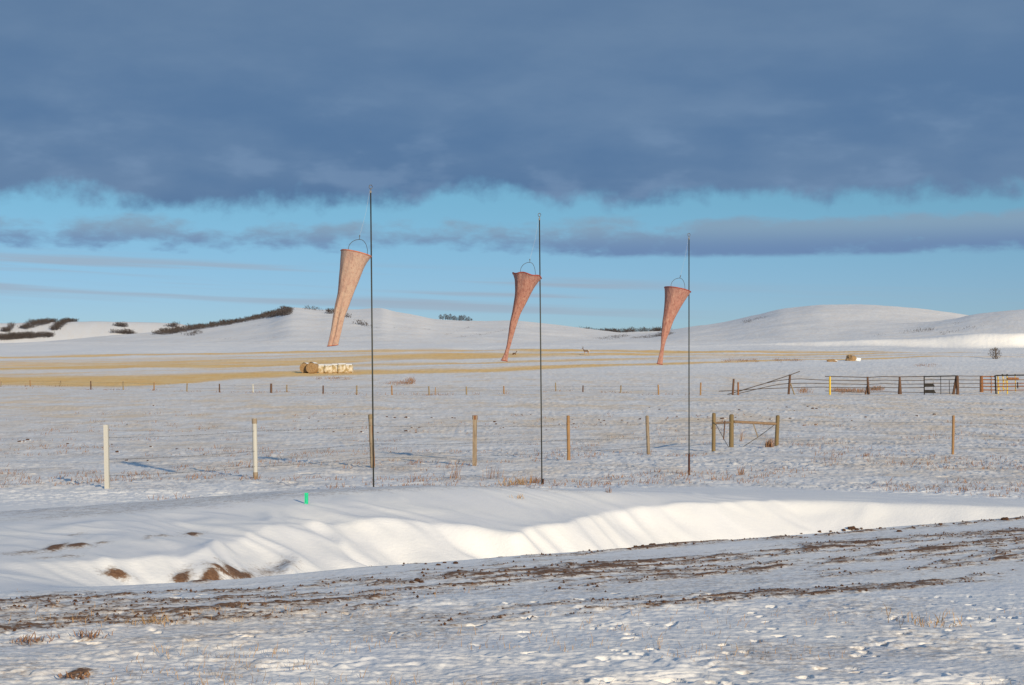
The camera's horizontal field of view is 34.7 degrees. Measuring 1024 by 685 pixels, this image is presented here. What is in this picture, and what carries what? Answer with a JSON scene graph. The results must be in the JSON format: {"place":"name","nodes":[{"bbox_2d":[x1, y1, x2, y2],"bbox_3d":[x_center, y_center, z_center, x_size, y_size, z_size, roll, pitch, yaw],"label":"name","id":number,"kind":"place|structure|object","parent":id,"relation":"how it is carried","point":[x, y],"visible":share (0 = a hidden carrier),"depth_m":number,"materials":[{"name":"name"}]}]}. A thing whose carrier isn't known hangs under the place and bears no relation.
{"place":"outdoors","nodes":[
{"label":"outdoors","id":0,"kind":"place"},
{"bbox_2d":[0,357,1023,684],"bbox_3d":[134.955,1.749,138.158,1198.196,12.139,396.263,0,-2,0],"label":"ground","id":1,"kind":"structure","parent":0,"point":[118,539],"depth_m":21.54,"materials":[{"name":"white snow"}]},
{"bbox_2d":[10,630,59,644],"bbox_3d":[-3.063,1.900,10.560,0.297,0.080,0.386,-1,-2,32],"label":"grass tuft","id":2,"kind":"object","parent":1,"relation":"on","point":[27,638],"visible":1,"depth_m":10.52,"materials":[{"name":"brown plant"}]},
{"bbox_2d":[58,670,95,678],"bbox_3d":[-2.300,1.761,8.675,0.204,0.057,0.151,0,-2,0],"label":"grass tuft","id":3,"kind":"object","parent":1,"relation":"on","point":[80,676],"visible":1,"depth_m":8.66,"materials":[{"name":"brown plant"}]},
{"bbox_2d":[73,629,112,639],"bbox_3d":[-2.736,1.904,10.767,0.247,0.090,0.282,1,-3,-36],"label":"grass tuft","id":4,"kind":"object","parent":1,"relation":"on","point":[90,635],"visible":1,"depth_m":10.75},
{"bbox_2d":[103,425,109,488],"bbox_3d":[-7.838,2.267,31.687,0.122,1.351,0.099,0,-2,0],"label":"fence post","id":5,"kind":"object","parent":1,"relation":"on","point":[106,458],"visible":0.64,"depth_m":31.64,"materials":[{"name":"white wood"}]},
{"bbox_2d":[122,611,184,626],"bbox_3d":[-2.583,1.972,11.732,0.437,0.128,0.465,-1,-3,36],"label":"grass tuft","id":6,"kind":"object","parent":1,"relation":"on","point":[153,619],"visible":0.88,"depth_m":11.71,"materials":[{"name":"plant"}]},
{"bbox_2d":[252,418,257,478],"bbox_3d":[-5.697,2.408,36.318,0.146,1.455,0.111,0,-2,0],"label":"fence post","id":7,"kind":"object","parent":1,"relation":"on","point":[254,446],"visible":0.88,"depth_m":36.28,"materials":[{"name":"white wood"}]},
{"bbox_2d":[109,434,705,458],"bbox_3d":[-1.211,2.702,44.023,1.740,0.112,28.054,-1,-2,32],"label":"barbed wire","id":8,"kind":"object","parent":7,"relation":"attached to","point":[381,443],"visible":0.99,"depth_m":39.76,"materials":[{"name":"grey metal"}]},
{"bbox_2d":[109,420,713,437],"bbox_3d":[-1.224,2.262,44.043,1.746,0.146,28.060,-1,-2,32],"label":"barbed wire","id":9,"kind":"object","parent":7,"relation":"attached to","point":[356,427],"visible":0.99,"depth_m":39.78,"materials":[{"name":"grey metal"}]},
{"bbox_2d":[304,493,307,503],"bbox_3d":[-2.862,2.189,22.800,0.050,0.194,0.028,0,-2,0],"label":"marker stake","id":10,"kind":"object","parent":1,"relation":"on","point":[306,499],"visible":0.82,"depth_m":22.79,"materials":[{"name":"green plastic"}]},
{"bbox_2d":[369,185,373,486],"bbox_3d":[-2.513,-0.022,29.320,0.118,5.633,0.036,0,-2,0],"label":"windsock pole","id":11,"kind":"object","parent":1,"relation":"on","point":[372,334],"visible":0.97,"depth_m":29.32,"materials":[{"name":"metal"}]},
{"bbox_2d":[327,192,371,346],"bbox_3d":[-2.858,-1.339,29.172,0.561,2.824,0.738,-3,-4,59],"label":"windsock","id":12,"kind":"object","parent":11,"relation":"attached to","point":[353,263],"visible":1,"depth_m":29.09,"materials":[{"name":"fabric"}]},
{"bbox_2d":[368,414,374,467],"bbox_3d":[-3.587,2.578,41.881,0.188,1.493,0.134,0,-2,0],"label":"fence post","id":13,"kind":"object","parent":1,"relation":"on","point":[370,435],"visible":0.62,"depth_m":41.83,"materials":[{"name":"brown wood"}]},
{"bbox_2d":[438,464,461,478],"bbox_3d":[-1.339,2.754,35.516,0.517,0.416,0.409,0,-2,0],"label":"grass tuft","id":14,"kind":"object","parent":1,"relation":"on","point":[453,473],"visible":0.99,"depth_m":35.55,"materials":[{"name":"beige plant"}]},
{"bbox_2d":[472,415,477,465],"bbox_3d":[-0.984,2.661,43.446,0.139,1.456,0.139,0,-2,0],"label":"fence post","id":15,"kind":"object","parent":1,"relation":"on","point":[474,450],"visible":0.92,"depth_m":43.38,"materials":[{"name":"brown wood"}]},
{"bbox_2d":[113,444,705,475],"bbox_3d":[-1.203,3.037,44.008,1.732,0.090,28.050,-1,-2,32],"label":"barbed wire","id":16,"kind":"object","parent":15,"relation":"attached to","point":[376,457],"visible":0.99,"depth_m":41.24,"materials":[{"name":"grey metal"}]},
{"bbox_2d":[24,357,941,395],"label":"fenceline grass","id":17,"kind":"structure","parent":1,"relation":"on","point":[803,391],"depth_m":187.33,"materials":[{"name":"brown plant"}]},
{"bbox_2d":[486,461,503,477],"bbox_3d":[-0.386,2.747,35.508,0.476,0.425,0.372,-1,-2,29],"label":"grass tuft","id":18,"kind":"object","parent":1,"relation":"on","point":[494,472],"visible":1,"depth_m":35.60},
{"bbox_2d":[498,474,518,485],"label":"grass tuft","id":19,"kind":"object","parent":1,"relation":"on","point":[506,482],"visible":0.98,"depth_m":32.83,"materials":[{"name":"plant"}]},
{"bbox_2d":[0,515,1023,632],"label":"soil crumbs","id":20,"kind":"object","parent":1,"relation":"on","point":[304,600],"visible":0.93,"depth_m":15.35,"materials":[{"name":"brown soil"}]},
{"bbox_2d":[6,584,1023,684],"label":"foreground stalks","id":21,"kind":"object","parent":1,"relation":"on","point":[407,640],"visible":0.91,"depth_m":10.02,"materials":[{"name":"plant"}]},
{"bbox_2d":[509,472,531,484],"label":"grass tuft","id":22,"kind":"object","parent":1,"relation":"on","point":[519,483],"visible":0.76,"depth_m":33.14,"materials":[{"name":"plant"}]},
{"bbox_2d":[526,475,546,482],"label":"grass tuft","id":23,"kind":"object","parent":1,"relation":"on","point":[536,479],"visible":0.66,"depth_m":34.25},
{"bbox_2d":[538,213,543,483],"bbox_3d":[0.595,0.143,33.717,0.124,5.640,0.036,0,-2,0],"label":"windsock pole","id":24,"kind":"object","parent":1,"relation":"on","point":[542,480],"visible":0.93,"depth_m":33.70,"materials":[{"name":"metal"}]},
{"bbox_2d":[501,219,541,361],"bbox_3d":[0.241,-1.099,33.645,0.772,2.986,0.616,-1,-2,31],"label":"windsock","id":25,"kind":"object","parent":24,"relation":"attached to","point":[525,283],"visible":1,"depth_m":33.50,"materials":[{"name":"fabric"}]},
{"bbox_2d":[566,415,570,459],"bbox_3d":[1.622,2.791,47.017,0.116,1.395,0.101,0,-2,0],"label":"fence post","id":26,"kind":"object","parent":1,"relation":"on","point":[568,437],"visible":0.96,"depth_m":46.98,"materials":[{"name":"brown wood"}]},
{"bbox_2d":[645,415,649,453],"bbox_3d":[4.404,3.057,53.137,0.150,1.382,0.114,0,-2,0],"label":"fence post","id":27,"kind":"object","parent":1,"relation":"on","point":[647,433],"visible":0.89,"depth_m":53.10,"materials":[{"name":"beige wood"}]},
{"bbox_2d":[688,233,689,474],"bbox_3d":[4.080,0.288,37.714,0.076,5.632,0.048,0,-2,0],"label":"windsock pole","id":28,"kind":"object","parent":1,"relation":"on","point":[688,356],"visible":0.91,"depth_m":37.70,"materials":[{"name":"metal"}]},
{"bbox_2d":[657,237,690,364],"bbox_3d":[3.767,-0.965,37.578,0.708,2.958,0.628,2,-3,-39],"label":"windsock","id":29,"kind":"object","parent":28,"relation":"attached to","point":[675,298],"visible":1,"depth_m":37.48,"materials":[{"name":"fabric"}]},
{"bbox_2d":[732,379,734,394],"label":"corral post","id":30,"kind":"object","parent":1,"relation":"on","point":[733,382],"visible":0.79,"depth_m":153.46,"materials":[{"name":"wood"}]},
{"bbox_2d":[712,413,779,451],"bbox_3d":[7.868,3.187,58.295,1.229,1.407,5.949,-1,-2,31],"label":"corner brace","id":31,"kind":"object","parent":1,"relation":"on","point":[731,421],"visible":0.88,"depth_m":59.42,"materials":[{"name":"wood"}]},
{"bbox_2d":[787,439,1005,448],"bbox_3d":[13.125,3.369,54.249,0.018,0.071,14.472,1,-2,-28],"label":"barbed wire","id":32,"kind":"object","parent":31,"relation":"attached to","point":[906,444],"visible":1,"depth_m":54.25,"materials":[{"name":"grey metal"}]},
{"bbox_2d":[783,430,1021,437],"bbox_3d":[13.133,3.033,54.261,0.018,0.041,14.479,1,-2,-28],"label":"barbed wire","id":33,"kind":"object","parent":31,"relation":"attached to","point":[918,434],"visible":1,"depth_m":53.77,"materials":[{"name":"grey metal"}]},
{"bbox_2d":[719,387,788,391],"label":"fallen pole","id":34,"kind":"object","parent":1,"relation":"on","point":[755,389],"visible":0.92,"depth_m":156.04,"materials":[{"name":"wood"}]},
{"bbox_2d":[734,383,787,394],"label":"fallen pole","id":35,"kind":"object","parent":1,"relation":"on","point":[763,387],"visible":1,"depth_m":156.65,"materials":[{"name":"grey wood"}]},
{"bbox_2d":[727,371,799,394],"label":"fallen pole","id":36,"kind":"object","parent":1,"relation":"on","point":[766,382],"visible":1,"depth_m":156.22,"materials":[{"name":"brown wood"}]},
{"bbox_2d":[765,437,775,446],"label":"grass tuft","id":37,"kind":"object","parent":1,"relation":"on","point":[768,444],"visible":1,"depth_m":58.52,"materials":[{"name":"beige plant"}]},
{"bbox_2d":[829,377,830,394],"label":"yellow post","id":38,"kind":"object","parent":1,"relation":"on","point":[829,385],"visible":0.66,"depth_m":154.43,"materials":[{"name":"paint"}]},
{"bbox_2d":[845,355,860,360],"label":"hay clump","id":39,"kind":"object","parent":1,"relation":"on","point":[851,358],"visible":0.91,"depth_m":313.90,"materials":[{"name":"white plant"}]},
{"bbox_2d":[788,374,980,394],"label":"corral fence","id":40,"kind":"object","parent":1,"relation":"on","point":[867,390],"visible":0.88,"depth_m":156.45,"materials":[{"name":"brown wood"}]},
{"bbox_2d":[883,603,961,627],"bbox_3d":[2.931,1.940,11.623,0.551,0.122,0.698,0,-2,0],"label":"grass tuft","id":41,"kind":"object","parent":1,"relation":"on","point":[920,618],"visible":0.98,"depth_m":11.56,"materials":[{"name":"plant"}]},
{"bbox_2d":[951,415,954,453],"bbox_3d":[14.100,3.013,52.374,0.122,1.366,0.086,0,-2,0],"label":"fence post","id":42,"kind":"object","parent":1,"relation":"on","point":[953,428],"visible":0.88,"depth_m":52.35,"materials":[{"name":"brown wood"}]},
{"bbox_2d":[785,420,980,423],"bbox_3d":[13.143,2.644,54.275,0.018,0.039,14.488,1,-2,-28],"label":"barbed wire","id":43,"kind":"object","parent":42,"relation":"attached to","point":[899,422],"visible":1,"depth_m":54.40,"materials":[{"name":"grey metal"}]},
{"bbox_2d":[952,376,958,394],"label":"gate post","id":44,"kind":"object","parent":1,"relation":"on","point":[956,384],"visible":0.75,"depth_m":155.61,"materials":[{"name":"brown wood"}]},
{"bbox_2d":[924,375,957,394],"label":"cattle gate","id":45,"kind":"structure","parent":44,"relation":"attached to","point":[931,385],"depth_m":155.96,"materials":[{"name":"grey metal"}]},
{"bbox_2d":[902,615,1018,630],"bbox_3d":[3.076,1.949,11.413,0.568,0.098,0.797,1,-2,-23],"label":"grass tuft","id":46,"kind":"object","parent":1,"relation":"on","point":[937,622],"visible":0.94,"depth_m":11.43,"materials":[{"name":"plant"}]},
{"bbox_2d":[980,376,983,391],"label":"gate post","id":47,"kind":"object","parent":1,"relation":"on","point":[981,381],"visible":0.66,"depth_m":177.35,"materials":[{"name":"brown wood"}]},
{"bbox_2d":[981,375,996,393],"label":"wooden gate","id":48,"kind":"structure","parent":1,"relation":"on","point":[991,386],"depth_m":156.43,"materials":[{"name":"brown wood"}]},
{"bbox_2d":[988,348,1001,358],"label":"bare bush","id":49,"kind":"object","parent":1,"relation":"on","point":[998,353],"visible":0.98,"depth_m":326.89,"materials":[{"name":"grey plant"}]},
{"bbox_2d":[996,374,1023,393],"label":"yellow gate panel","id":50,"kind":"structure","parent":1,"relation":"on","point":[1015,378],"depth_m":156.40,"materials":[{"name":"paint"}]},
{"bbox_2d":[0,332,1023,383],"bbox_3d":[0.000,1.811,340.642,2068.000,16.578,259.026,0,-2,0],"label":"stubble field","id":51,"kind":"structure","parent":0,"point":[125,362],"depth_m":345.81,"materials":[{"name":"white snow"}]},
{"bbox_2d":[300,363,308,372],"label":"hay bale","id":52,"kind":"object","parent":51,"relation":"on","point":[303,367],"visible":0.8,"depth_m":251.58,"materials":[{"name":"beige plant"}]},
{"bbox_2d":[306,362,318,372],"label":"hay bale","id":53,"kind":"object","parent":51,"relation":"on","point":[311,367],"visible":1,"depth_m":250.18,"materials":[{"name":"beige plant"}]},
{"bbox_2d":[318,364,324,372],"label":"hay bale","id":54,"kind":"object","parent":51,"relation":"on","point":[321,368],"visible":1,"depth_m":250.82,"materials":[{"name":"white plant"}]},
{"bbox_2d":[324,364,332,372],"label":"hay bale","id":55,"kind":"object","parent":51,"relation":"on","point":[327,368],"visible":1,"depth_m":250.50,"materials":[{"name":"white plant"}]},
{"bbox_2d":[332,364,337,372],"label":"hay bale","id":56,"kind":"object","parent":51,"relation":"on","point":[334,368],"visible":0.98,"depth_m":250.94,"materials":[{"name":"white plant"}]},
{"bbox_2d":[338,363,345,372],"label":"hay bale","id":57,"kind":"object","parent":51,"relation":"on","point":[341,367],"visible":1,"depth_m":250.68,"materials":[{"name":"white plant"}]},
{"bbox_2d":[346,364,352,372],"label":"hay bale","id":58,"kind":"object","parent":51,"relation":"on","point":[349,368],"visible":0.96,"depth_m":251.08,"materials":[{"name":"white plant"}]},
{"bbox_2d":[0,304,1023,343],"bbox_3d":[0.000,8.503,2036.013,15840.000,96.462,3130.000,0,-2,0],"label":"hills","id":59,"kind":"structure","parent":0,"point":[845,321],"depth_m":768.06,"materials":[{"name":"white snow"}]},
{"bbox_2d":[0,318,179,339],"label":"ridge scrub","id":60,"kind":"object","parent":59,"relation":"on","point":[31,334],"visible":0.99,"depth_m":2201.42,"materials":[{"name":"brown plant"}]},
{"bbox_2d":[151,305,370,335],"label":"hill scrub","id":61,"kind":"object","parent":59,"relation":"on","point":[285,310],"visible":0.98,"depth_m":934.22,"materials":[{"name":"brown plant"}]},
{"bbox_2d":[579,326,671,331],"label":"valley scrub","id":62,"kind":"object","parent":59,"relation":"on","point":[630,330],"visible":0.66,"depth_m":2276.86,"materials":[{"name":"brown plant"}]},
{"bbox_2d":[599,317,976,339],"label":"slope scrub","id":63,"kind":"object","parent":59,"relation":"on","point":[646,336],"visible":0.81,"depth_m":760.35,"materials":[{"name":"brown plant"}]},
{"bbox_2d":[0,411,1023,499],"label":"pasture grass","id":64,"kind":"structure","parent":0,"point":[595,481],"depth_m":39.79,"materials":[{"name":"beige plant"}]},
{"bbox_2d":[0,0,1023,331],"label":"sky","id":65,"kind":"structure","parent":0,"point":[191,162],"materials":[{"name":"blue"}]},
{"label":"fence post","id":66,"kind":"object","parent":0,"visible":0},
{"bbox_2d":[29,383,622,390],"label":"fence wire","id":67,"kind":"object","parent":66,"relation":"attached to","point":[335,390],"visible":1,"depth_m":170.30,"materials":[{"name":"grey metal"}]},
{"bbox_2d":[22,381,649,387],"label":"fence wire","id":68,"kind":"object","parent":66,"relation":"attached to","point":[301,386],"visible":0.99,"depth_m":172.21,"materials":[{"name":"metal"}]}
]}

